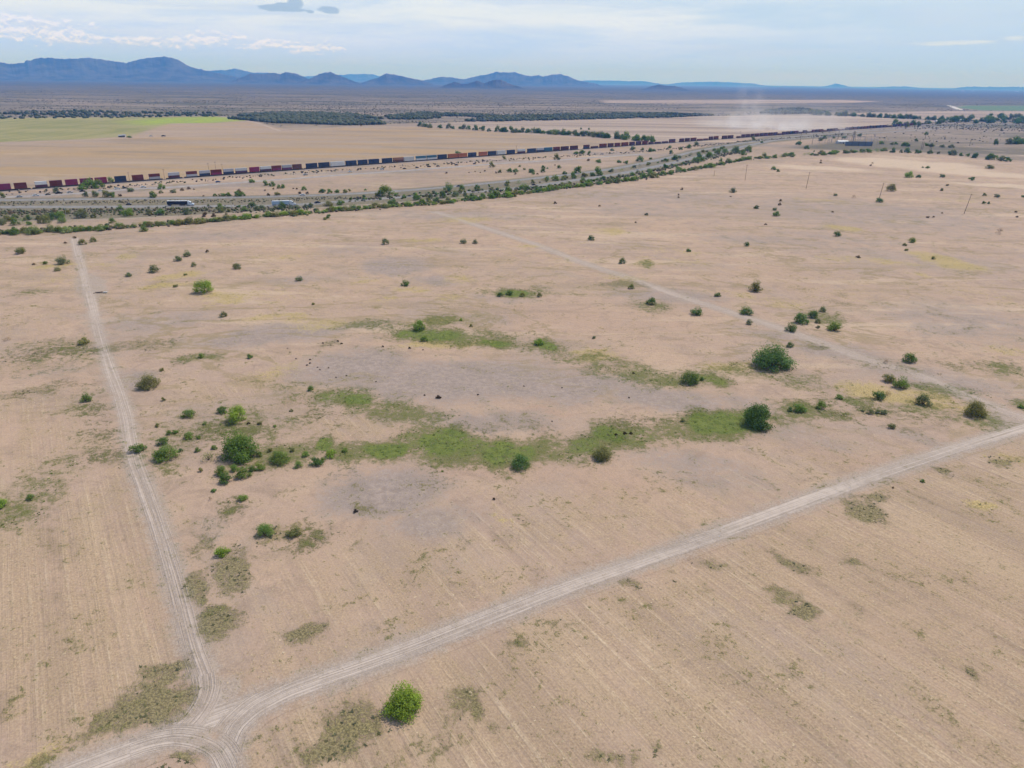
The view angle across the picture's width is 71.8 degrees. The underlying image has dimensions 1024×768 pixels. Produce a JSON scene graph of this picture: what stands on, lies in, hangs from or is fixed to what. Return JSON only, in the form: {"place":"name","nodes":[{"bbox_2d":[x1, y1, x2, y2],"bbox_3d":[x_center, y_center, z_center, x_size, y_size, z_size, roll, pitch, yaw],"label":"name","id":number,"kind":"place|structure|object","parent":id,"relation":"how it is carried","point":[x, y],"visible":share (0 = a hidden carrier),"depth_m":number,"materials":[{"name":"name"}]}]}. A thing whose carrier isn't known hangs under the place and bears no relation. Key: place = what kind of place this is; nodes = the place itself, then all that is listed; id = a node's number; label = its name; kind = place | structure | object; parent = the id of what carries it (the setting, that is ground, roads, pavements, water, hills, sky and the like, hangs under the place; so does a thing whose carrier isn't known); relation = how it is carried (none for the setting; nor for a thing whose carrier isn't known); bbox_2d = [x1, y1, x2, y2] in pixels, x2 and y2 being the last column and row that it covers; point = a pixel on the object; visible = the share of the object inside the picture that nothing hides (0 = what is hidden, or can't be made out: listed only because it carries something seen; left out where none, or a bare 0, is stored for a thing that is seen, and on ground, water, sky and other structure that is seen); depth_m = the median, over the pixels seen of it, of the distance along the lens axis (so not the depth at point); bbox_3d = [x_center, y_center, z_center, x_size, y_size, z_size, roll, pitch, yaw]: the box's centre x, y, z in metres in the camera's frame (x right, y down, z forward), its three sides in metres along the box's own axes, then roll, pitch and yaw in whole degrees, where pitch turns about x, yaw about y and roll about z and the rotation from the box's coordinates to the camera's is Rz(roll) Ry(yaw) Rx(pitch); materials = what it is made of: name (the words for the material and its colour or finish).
{"place":"outdoors","nodes":[
{"label":"outdoors","id":0,"kind":"place"},
{"bbox_2d":[0,56,238,82],"bbox_3d":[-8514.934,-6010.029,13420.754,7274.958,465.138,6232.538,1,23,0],"label":"mountain","id":1,"kind":"structure","parent":0,"point":[161,69],"depth_m":13274.57,"materials":[{"name":"stone"}]},
{"bbox_2d":[67,237,235,700],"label":"dirt track","id":2,"kind":"structure","parent":0,"point":[189,634],"depth_m":172.70,"materials":[{"name":"soil"}]},
{"bbox_2d":[0,126,346,143],"bbox_3d":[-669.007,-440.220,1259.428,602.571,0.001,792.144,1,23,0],"label":"dirt track","id":3,"kind":"structure","parent":0,"point":[174,136],"depth_m":1273.39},
{"bbox_2d":[130,723,247,767],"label":"dirt track","id":4,"kind":"structure","parent":0,"point":[201,746],"depth_m":114.86,"materials":[{"name":"soil"}]},
{"bbox_2d":[157,670,222,726],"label":"dirt track","id":5,"kind":"structure","parent":0,"point":[199,709],"depth_m":123.35,"materials":[{"name":"soil"}]},
{"bbox_2d":[211,68,279,77],"bbox_3d":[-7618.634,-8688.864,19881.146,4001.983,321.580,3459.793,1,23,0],"label":"mountain","id":6,"kind":"structure","parent":0,"point":[239,73],"depth_m":19656.54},
{"bbox_2d":[221,116,282,130],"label":"dirt track","id":7,"kind":"structure","parent":0,"point":[270,127],"depth_m":1599.06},
{"bbox_2d":[229,72,306,83],"bbox_3d":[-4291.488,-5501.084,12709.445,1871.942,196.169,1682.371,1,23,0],"label":"mountain","id":8,"kind":"structure","parent":0,"point":[282,78],"depth_m":12528.99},
{"bbox_2d":[214,667,325,767],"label":"dirt track","id":9,"kind":"structure","parent":0,"point":[241,723],"depth_m":122.55,"materials":[{"name":"soil"}]},
{"bbox_2d":[0,154,643,197],"bbox_3d":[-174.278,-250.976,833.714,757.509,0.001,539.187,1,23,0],"label":"frontage road","id":10,"kind":"structure","parent":0,"point":[311,177],"depth_m":772.97,"materials":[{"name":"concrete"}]},
{"bbox_2d":[295,72,361,84],"bbox_3d":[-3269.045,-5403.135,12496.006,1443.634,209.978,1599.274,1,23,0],"label":"mountain","id":11,"kind":"structure","parent":0,"point":[327,78],"depth_m":12319.20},
{"bbox_2d":[303,74,379,80],"bbox_3d":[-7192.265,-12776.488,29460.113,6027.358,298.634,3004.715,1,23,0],"label":"mountain","id":12,"kind":"structure","parent":0,"point":[359,77],"depth_m":29507.13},
{"bbox_2d":[361,73,433,85],"bbox_3d":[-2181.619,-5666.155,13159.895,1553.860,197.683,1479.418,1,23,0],"label":"mountain","id":13,"kind":"structure","parent":0,"point":[388,79],"depth_m":13000.67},
{"bbox_2d":[7,139,817,221],"bbox_3d":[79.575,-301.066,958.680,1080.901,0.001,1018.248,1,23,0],"label":"dirt track","id":14,"kind":"structure","parent":0,"point":[302,208],"depth_m":567.56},
{"bbox_2d":[433,79,523,88],"bbox_3d":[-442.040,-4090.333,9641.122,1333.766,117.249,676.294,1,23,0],"label":"mountain","id":15,"kind":"structure","parent":0,"point":[497,84],"depth_m":9579.31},
{"bbox_2d":[0,154,1021,241],"bbox_3d":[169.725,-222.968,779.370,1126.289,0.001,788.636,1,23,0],"label":"dirt track","id":16,"kind":"structure","parent":0,"point":[232,224],"depth_m":586.32,"materials":[{"name":"soil"}]},
{"bbox_2d":[0,80,1023,767],"bbox_3d":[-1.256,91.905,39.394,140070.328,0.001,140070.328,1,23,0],"label":"ground","id":17,"kind":"structure","parent":0,"point":[884,296],"depth_m":225.23,"materials":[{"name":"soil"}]},
{"bbox_2d":[0,497,7,507],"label":"bush","id":18,"kind":"object","parent":17,"relation":"on","point":[2,502],"visible":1,"depth_m":177.56,"materials":[{"name":"green plant"}]},
{"bbox_2d":[8,227,19,234],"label":"hedge shrub","id":19,"kind":"object","parent":17,"relation":"on","point":[11,231],"visible":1,"depth_m":477.12,"materials":[{"name":"green plant"}]},
{"bbox_2d":[8,217,20,224],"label":"shrub","id":20,"kind":"object","parent":17,"relation":"on","point":[13,221],"visible":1,"depth_m":507.87,"materials":[{"name":"green plant"}]},
{"bbox_2d":[13,246,25,253],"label":"bush","id":21,"kind":"object","parent":17,"relation":"on","point":[20,251],"visible":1,"depth_m":427.64,"materials":[{"name":"green plant"}]},
{"bbox_2d":[25,224,43,234],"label":"hedge shrub","id":22,"kind":"object","parent":17,"relation":"on","point":[31,230],"visible":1,"depth_m":479.86,"materials":[{"name":"green plant"}]},
{"bbox_2d":[49,212,59,219],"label":"shrub","id":23,"kind":"object","parent":17,"relation":"on","point":[52,215],"visible":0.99,"depth_m":527.32,"materials":[{"name":"green plant"}]},
{"bbox_2d":[53,255,69,264],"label":"bush","id":24,"kind":"object","parent":17,"relation":"on","point":[61,261],"visible":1,"depth_m":404.69,"materials":[{"name":"green plant"}]},
{"bbox_2d":[61,226,72,233],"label":"hedge shrub","id":25,"kind":"object","parent":17,"relation":"on","point":[67,229],"visible":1,"depth_m":485.82,"materials":[{"name":"green plant"}]},
{"bbox_2d":[73,208,89,217],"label":"shrub","id":26,"kind":"object","parent":17,"relation":"on","point":[84,214],"visible":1,"depth_m":537.37,"materials":[{"name":"green plant"}]},
{"bbox_2d":[77,337,89,344],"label":"bush","id":27,"kind":"object","parent":17,"relation":"on","point":[83,341],"visible":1,"depth_m":285.43,"materials":[{"name":"green plant"}]},
{"bbox_2d":[79,392,92,402],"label":"bush","id":28,"kind":"object","parent":17,"relation":"on","point":[85,397],"visible":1,"depth_m":235.07,"materials":[{"name":"green plant"}]},
{"bbox_2d":[82,177,96,187],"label":"shrub","id":29,"kind":"object","parent":17,"relation":"on","point":[92,183],"visible":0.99,"depth_m":676.61,"materials":[{"name":"green plant"}]},
{"bbox_2d":[94,178,104,188],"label":"shrub","id":30,"kind":"object","parent":17,"relation":"on","point":[99,183],"visible":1,"depth_m":679.56,"materials":[{"name":"green plant"}]},
{"bbox_2d":[0,109,221,118],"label":"dense scrub","id":31,"kind":"object","parent":17,"relation":"on","point":[86,114],"visible":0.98,"depth_m":1921.24,"materials":[{"name":"green plant"}]},
{"bbox_2d":[122,207,133,215],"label":"shrub","id":32,"kind":"object","parent":17,"relation":"on","point":[127,213],"visible":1,"depth_m":546.95,"materials":[{"name":"green plant"}]},
{"bbox_2d":[127,443,148,452],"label":"bush","id":33,"kind":"object","parent":17,"relation":"on","point":[139,448],"visible":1,"depth_m":203.91,"materials":[{"name":"green plant"}]},
{"bbox_2d":[134,373,160,390],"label":"bush","id":34,"kind":"object","parent":17,"relation":"on","point":[144,385],"visible":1,"depth_m":244.93,"materials":[{"name":"green plant"}]},
{"bbox_2d":[148,264,160,272],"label":"bush","id":35,"kind":"object","parent":17,"relation":"on","point":[152,268],"visible":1,"depth_m":390.63,"materials":[{"name":"green plant"}]},
{"bbox_2d":[0,205,313,218],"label":"roadside weeds","id":36,"kind":"object","parent":17,"relation":"on","point":[172,210],"visible":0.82,"depth_m":567.97,"materials":[{"name":"green plant"}]},
{"bbox_2d":[155,435,170,444],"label":"bush","id":37,"kind":"object","parent":17,"relation":"on","point":[163,439],"visible":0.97,"depth_m":208.17,"materials":[{"name":"green plant"}]},
{"bbox_2d":[151,441,180,462],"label":"bush","id":38,"kind":"object","parent":17,"relation":"on","point":[161,453],"visible":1,"depth_m":199.67,"materials":[{"name":"green plant"}]},
{"bbox_2d":[0,196,347,205],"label":"roadside weeds","id":39,"kind":"object","parent":17,"relation":"on","point":[119,201],"visible":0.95,"depth_m":610.75,"materials":[{"name":"green plant"}]},
{"bbox_2d":[180,408,194,417],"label":"bush","id":40,"kind":"object","parent":17,"relation":"on","point":[188,413],"visible":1,"depth_m":225.12,"materials":[{"name":"green plant"}]},
{"bbox_2d":[192,277,213,293],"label":"bush","id":41,"kind":"object","parent":17,"relation":"on","point":[205,284],"visible":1,"depth_m":353.53,"materials":[{"name":"green plant"}]},
{"bbox_2d":[200,451,214,461],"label":"bush","id":42,"kind":"object","parent":17,"relation":"on","point":[208,457],"visible":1,"depth_m":200.03,"materials":[{"name":"green plant"}]},
{"bbox_2d":[214,465,227,476],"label":"bush","id":43,"kind":"object","parent":17,"relation":"on","point":[220,470],"visible":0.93,"depth_m":192.54,"materials":[{"name":"green plant"}]},
{"bbox_2d":[216,405,227,413],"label":"bush","id":44,"kind":"object","parent":17,"relation":"on","point":[222,411],"visible":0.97,"depth_m":228.41,"materials":[{"name":"green plant"}]},
{"bbox_2d":[214,545,230,557],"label":"bush","id":45,"kind":"object","parent":17,"relation":"on","point":[221,552],"visible":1,"depth_m":160.21,"materials":[{"name":"green plant"}]},
{"bbox_2d":[219,471,233,484],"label":"bush","id":46,"kind":"object","parent":17,"relation":"on","point":[223,480],"visible":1,"depth_m":189.01,"materials":[{"name":"green plant"}]},
{"bbox_2d":[222,404,247,424],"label":"bush","id":47,"kind":"object","parent":17,"relation":"on","point":[234,414],"visible":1,"depth_m":222.01,"materials":[{"name":"green plant"}]},
{"bbox_2d":[216,427,262,464],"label":"bush","id":48,"kind":"object","parent":17,"relation":"on","point":[242,444],"visible":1,"depth_m":200.08,"materials":[{"name":"green plant"}]},
{"bbox_2d":[232,466,252,478],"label":"bush","id":49,"kind":"object","parent":17,"relation":"on","point":[242,473],"visible":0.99,"depth_m":191.30,"materials":[{"name":"green plant"}]},
{"bbox_2d":[237,494,248,500],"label":"bush","id":50,"kind":"object","parent":17,"relation":"on","point":[243,497],"visible":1,"depth_m":181.36,"materials":[{"name":"green plant"}]},
{"bbox_2d":[255,463,267,470],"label":"bush","id":51,"kind":"object","parent":17,"relation":"on","point":[260,467],"visible":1,"depth_m":195.93,"materials":[{"name":"green plant"}]},
{"bbox_2d":[256,522,273,536],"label":"bush","id":52,"kind":"object","parent":17,"relation":"on","point":[263,529],"visible":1,"depth_m":167.44,"materials":[{"name":"green plant"}]},
{"bbox_2d":[268,450,290,465],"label":"bush","id":53,"kind":"object","parent":17,"relation":"on","point":[279,455],"visible":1,"depth_m":199.14,"materials":[{"name":"green plant"}]},
{"bbox_2d":[285,524,302,536],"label":"bush","id":54,"kind":"object","parent":17,"relation":"on","point":[295,530],"visible":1,"depth_m":167.48,"materials":[{"name":"green plant"}]},
{"bbox_2d":[227,110,386,124],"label":"dense scrub","id":55,"kind":"object","parent":17,"relation":"on","point":[319,117],"visible":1,"depth_m":1808.17,"materials":[{"name":"green plant"}]},
{"bbox_2d":[309,456,323,466],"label":"bush","id":56,"kind":"object","parent":17,"relation":"on","point":[317,461],"visible":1,"depth_m":198.24,"materials":[{"name":"green plant"}]},
{"bbox_2d":[326,449,335,457],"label":"bush","id":57,"kind":"object","parent":17,"relation":"on","point":[329,453],"visible":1,"depth_m":202.83,"materials":[{"name":"green plant"}]},
{"bbox_2d":[0,159,753,233],"bbox_3d":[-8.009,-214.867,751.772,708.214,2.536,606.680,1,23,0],"label":"roadside weeds","id":58,"kind":"object","parent":17,"relation":"on","point":[293,215],"visible":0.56,"depth_m":580.67,"materials":[{"name":"green plant"}]},
{"bbox_2d":[377,184,394,196],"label":"shrub","id":59,"kind":"object","parent":17,"relation":"on","point":[382,190],"visible":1,"depth_m":656.91,"materials":[{"name":"green plant"}]},
{"bbox_2d":[379,680,424,724],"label":"bush","id":60,"kind":"object","parent":17,"relation":"on","point":[398,700],"visible":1,"depth_m":120.60,"materials":[{"name":"green plant"}]},
{"bbox_2d":[412,318,426,330],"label":"bush","id":61,"kind":"object","parent":17,"relation":"on","point":[419,325],"visible":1,"depth_m":306.18,"materials":[{"name":"green plant"}]},
{"bbox_2d":[6,133,850,194],"bbox_3d":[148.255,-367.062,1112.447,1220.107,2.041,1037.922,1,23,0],"label":"roadside weeds","id":62,"kind":"object","parent":17,"relation":"on","point":[46,190],"visible":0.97,"depth_m":903.37,"materials":[{"name":"green plant"}]},
{"bbox_2d":[443,182,453,190],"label":"shrub","id":63,"kind":"object","parent":17,"relation":"on","point":[449,187],"visible":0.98,"depth_m":690.18,"materials":[{"name":"green plant"}]},
{"bbox_2d":[0,121,972,191],"bbox_3d":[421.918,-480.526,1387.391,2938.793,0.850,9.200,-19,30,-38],"label":"railway bed","id":64,"kind":"object","parent":17,"relation":"on","point":[412,161],"visible":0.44,"depth_m":900.20,"materials":[{"name":"gravel"}]},
{"bbox_2d":[0,123,993,200],"bbox_3d":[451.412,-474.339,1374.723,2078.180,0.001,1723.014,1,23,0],"label":"highway","id":65,"kind":"structure","parent":17,"relation":"on","point":[681,154],"depth_m":676.70,"materials":[{"name":"asphalt"}]},
{"bbox_2d":[0,123,1017,207],"bbox_3d":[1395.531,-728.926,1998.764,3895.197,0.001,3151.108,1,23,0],"label":"highway","id":66,"kind":"structure","parent":17,"relation":"on","point":[301,204],"depth_m":650.11,"materials":[{"name":"asphalt"}]},
{"bbox_2d":[166,200,194,205],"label":"truck","id":67,"kind":"object","parent":66,"relation":"on","point":[182,202],"visible":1,"depth_m":592.38,"materials":[{"name":"paint"}]},
{"bbox_2d":[271,200,295,205],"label":"truck","id":68,"kind":"object","parent":66,"relation":"on","point":[287,202],"visible":0.85,"depth_m":599.99,"materials":[{"name":"paint"}]},
{"bbox_2d":[5,341,1012,767],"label":"weed mat","id":69,"kind":"object","parent":17,"relation":"on","point":[325,625],"visible":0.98,"depth_m":137.19,"materials":[{"name":"green plant"}]},
{"bbox_2d":[1,267,1021,527],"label":"green grass","id":70,"kind":"structure","parent":17,"relation":"on","point":[499,443],"depth_m":223.75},
{"bbox_2d":[0,85,1023,142],"bbox_3d":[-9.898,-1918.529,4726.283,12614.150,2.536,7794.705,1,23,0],"label":"desert scrub","id":71,"kind":"object","parent":17,"relation":"on","point":[956,127],"visible":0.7,"depth_m":2871.42,"materials":[{"name":"green plant"}]},
{"bbox_2d":[510,454,530,470],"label":"bush","id":72,"kind":"object","parent":17,"relation":"on","point":[518,459],"visible":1,"depth_m":198.15,"materials":[{"name":"green plant"}]},
{"bbox_2d":[384,111,713,121],"bbox_3d":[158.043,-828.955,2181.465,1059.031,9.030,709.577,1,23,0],"label":"dense scrub","id":73,"kind":"object","parent":17,"relation":"on","point":[482,117],"visible":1,"depth_m":2115.46,"materials":[{"name":"green plant"}]},
{"bbox_2d":[348,149,751,201],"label":"roadside weeds","id":74,"kind":"object","parent":17,"relation":"on","point":[362,198],"visible":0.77,"depth_m":713.86,"materials":[{"name":"green plant"}]},
{"bbox_2d":[592,444,612,461],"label":"bush","id":75,"kind":"object","parent":17,"relation":"on","point":[603,454],"visible":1,"depth_m":203.17,"materials":[{"name":"green plant"}]},
{"bbox_2d":[680,371,701,385],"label":"bush","id":76,"kind":"object","parent":17,"relation":"on","point":[686,377],"visible":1,"depth_m":255.03,"materials":[{"name":"green plant"}]},
{"bbox_2d":[690,306,702,314],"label":"bush","id":77,"kind":"object","parent":17,"relation":"on","point":[693,311],"visible":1,"depth_m":331.65,"materials":[{"name":"green plant"}]},
{"bbox_2d":[739,306,753,314],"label":"bush","id":78,"kind":"object","parent":17,"relation":"on","point":[746,310],"visible":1,"depth_m":333.27,"materials":[{"name":"green plant"}]},
{"bbox_2d":[748,280,762,291],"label":"bush","id":79,"kind":"object","parent":17,"relation":"on","point":[756,287],"visible":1,"depth_m":369.44,"materials":[{"name":"green plant"}]},
{"bbox_2d":[740,402,775,432],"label":"bush","id":80,"kind":"object","parent":17,"relation":"on","point":[754,416],"visible":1,"depth_m":223.32,"materials":[{"name":"green plant"}]},
{"bbox_2d":[750,340,799,373],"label":"bush","id":81,"kind":"object","parent":17,"relation":"on","point":[762,358],"visible":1,"depth_m":269.10,"materials":[{"name":"green plant"}]},
{"bbox_2d":[792,403,807,411],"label":"bush","id":82,"kind":"object","parent":17,"relation":"on","point":[798,407],"visible":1,"depth_m":234.70,"materials":[{"name":"green plant"}]},
{"bbox_2d":[793,313,808,324],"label":"bush","id":83,"kind":"object","parent":17,"relation":"on","point":[800,318],"visible":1,"depth_m":321.18,"materials":[{"name":"green plant"}]},
{"bbox_2d":[806,309,817,318],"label":"bush","id":84,"kind":"object","parent":17,"relation":"on","point":[811,314],"visible":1,"depth_m":329.65,"materials":[{"name":"green plant"}]},
{"bbox_2d":[815,399,827,408],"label":"bush","id":85,"kind":"object","parent":17,"relation":"on","point":[820,404],"visible":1,"depth_m":237.55,"materials":[{"name":"green plant"}]},
{"bbox_2d":[826,320,843,330],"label":"bush","id":86,"kind":"object","parent":17,"relation":"on","point":[834,326],"visible":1,"depth_m":312.76,"materials":[{"name":"green plant"}]},
{"bbox_2d":[872,391,885,399],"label":"bush","id":87,"kind":"object","parent":17,"relation":"on","point":[881,395],"visible":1,"depth_m":244.71,"materials":[{"name":"green plant"}]},
{"bbox_2d":[880,373,896,381],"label":"bush","id":88,"kind":"object","parent":17,"relation":"on","point":[888,377],"visible":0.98,"depth_m":259.24,"materials":[{"name":"green plant"}]},
{"bbox_2d":[886,183,896,190],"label":"bush","id":89,"kind":"object","parent":17,"relation":"on","point":[892,187],"visible":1,"depth_m":729.79,"materials":[{"name":"green plant"}]},
{"bbox_2d":[892,375,910,388],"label":"bush","id":90,"kind":"object","parent":17,"relation":"on","point":[902,383],"visible":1,"depth_m":254.16,"materials":[{"name":"green plant"}]},
{"bbox_2d":[901,352,917,362],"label":"bush","id":91,"kind":"object","parent":17,"relation":"on","point":[909,357],"visible":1,"depth_m":277.91,"materials":[{"name":"green plant"}]},
{"bbox_2d":[915,393,932,405],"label":"bush","id":92,"kind":"object","parent":17,"relation":"on","point":[922,399],"visible":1,"depth_m":241.31,"materials":[{"name":"green plant"}]},
{"bbox_2d":[961,399,990,418],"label":"bush","id":93,"kind":"object","parent":17,"relation":"on","point":[980,410],"visible":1,"depth_m":233.06,"materials":[{"name":"green plant"}]},
{"bbox_2d":[0,0,1023,87],"label":"sky","id":94,"kind":"structure","parent":0,"point":[851,43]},
{"bbox_2d":[423,72,608,86],"bbox_3d":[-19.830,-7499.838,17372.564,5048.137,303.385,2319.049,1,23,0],"label":"mountain","id":95,"kind":"structure","parent":0,"point":[513,78],"depth_m":17181.88,"materials":[{"name":"stone"}]},
{"bbox_2d":[26,418,1023,767],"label":"dirt road","id":96,"kind":"structure","parent":0,"point":[396,654],"depth_m":151.69,"materials":[{"name":"soil"}]},
{"bbox_2d":[33,256,1019,749],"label":"dry grass","id":97,"kind":"structure","parent":0,"point":[591,350],"depth_m":289.85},
{"bbox_2d":[584,80,664,84],"bbox_3d":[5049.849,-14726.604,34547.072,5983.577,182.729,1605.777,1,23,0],"label":"mountain","id":98,"kind":"structure","parent":0,"point":[622,82],"depth_m":34480.76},
{"bbox_2d":[638,85,691,90],"bbox_3d":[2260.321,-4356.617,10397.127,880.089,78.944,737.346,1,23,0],"label":"mountain","id":99,"kind":"structure","parent":0,"point":[664,87],"depth_m":10325.64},
{"bbox_2d":[668,81,779,86],"bbox_3d":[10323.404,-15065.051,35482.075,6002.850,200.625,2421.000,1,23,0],"label":"mountain","id":100,"kind":"structure","parent":0,"point":[710,83],"depth_m":35407.97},
{"bbox_2d":[430,212,1023,419],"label":"dirt track","id":101,"kind":"structure","parent":0,"point":[960,392],"depth_m":310.45,"materials":[{"name":"soil"}]},
{"bbox_2d":[785,322,798,331],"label":"bush","id":102,"kind":"object","parent":101,"relation":"on","point":[792,328],"visible":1,"depth_m":311.25,"materials":[{"name":"green plant"}]},
{"bbox_2d":[759,107,825,113],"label":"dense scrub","id":103,"kind":"object","parent":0,"point":[790,110],"visible":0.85,"depth_m":2728.91,"materials":[{"name":"plant"}]},
{"bbox_2d":[821,83,850,87],"bbox_3d":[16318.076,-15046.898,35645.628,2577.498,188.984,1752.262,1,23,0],"label":"mountain","id":104,"kind":"structure","parent":0,"point":[835,85],"depth_m":35536.39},
{"bbox_2d":[845,141,872,145],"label":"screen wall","id":105,"kind":"structure","parent":0,"point":[851,143],"depth_m":1271.69,"materials":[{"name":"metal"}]},
{"bbox_2d":[875,86,929,88],"bbox_3d":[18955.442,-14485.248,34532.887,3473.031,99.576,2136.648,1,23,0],"label":"mountain","id":106,"kind":"structure","parent":0,"point":[902,87],"depth_m":34462.12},
{"bbox_2d":[950,86,1023,89],"bbox_3d":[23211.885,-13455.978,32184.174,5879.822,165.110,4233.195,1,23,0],"label":"mountain","id":107,"kind":"structure","parent":0,"point":[999,88],"depth_m":32706.48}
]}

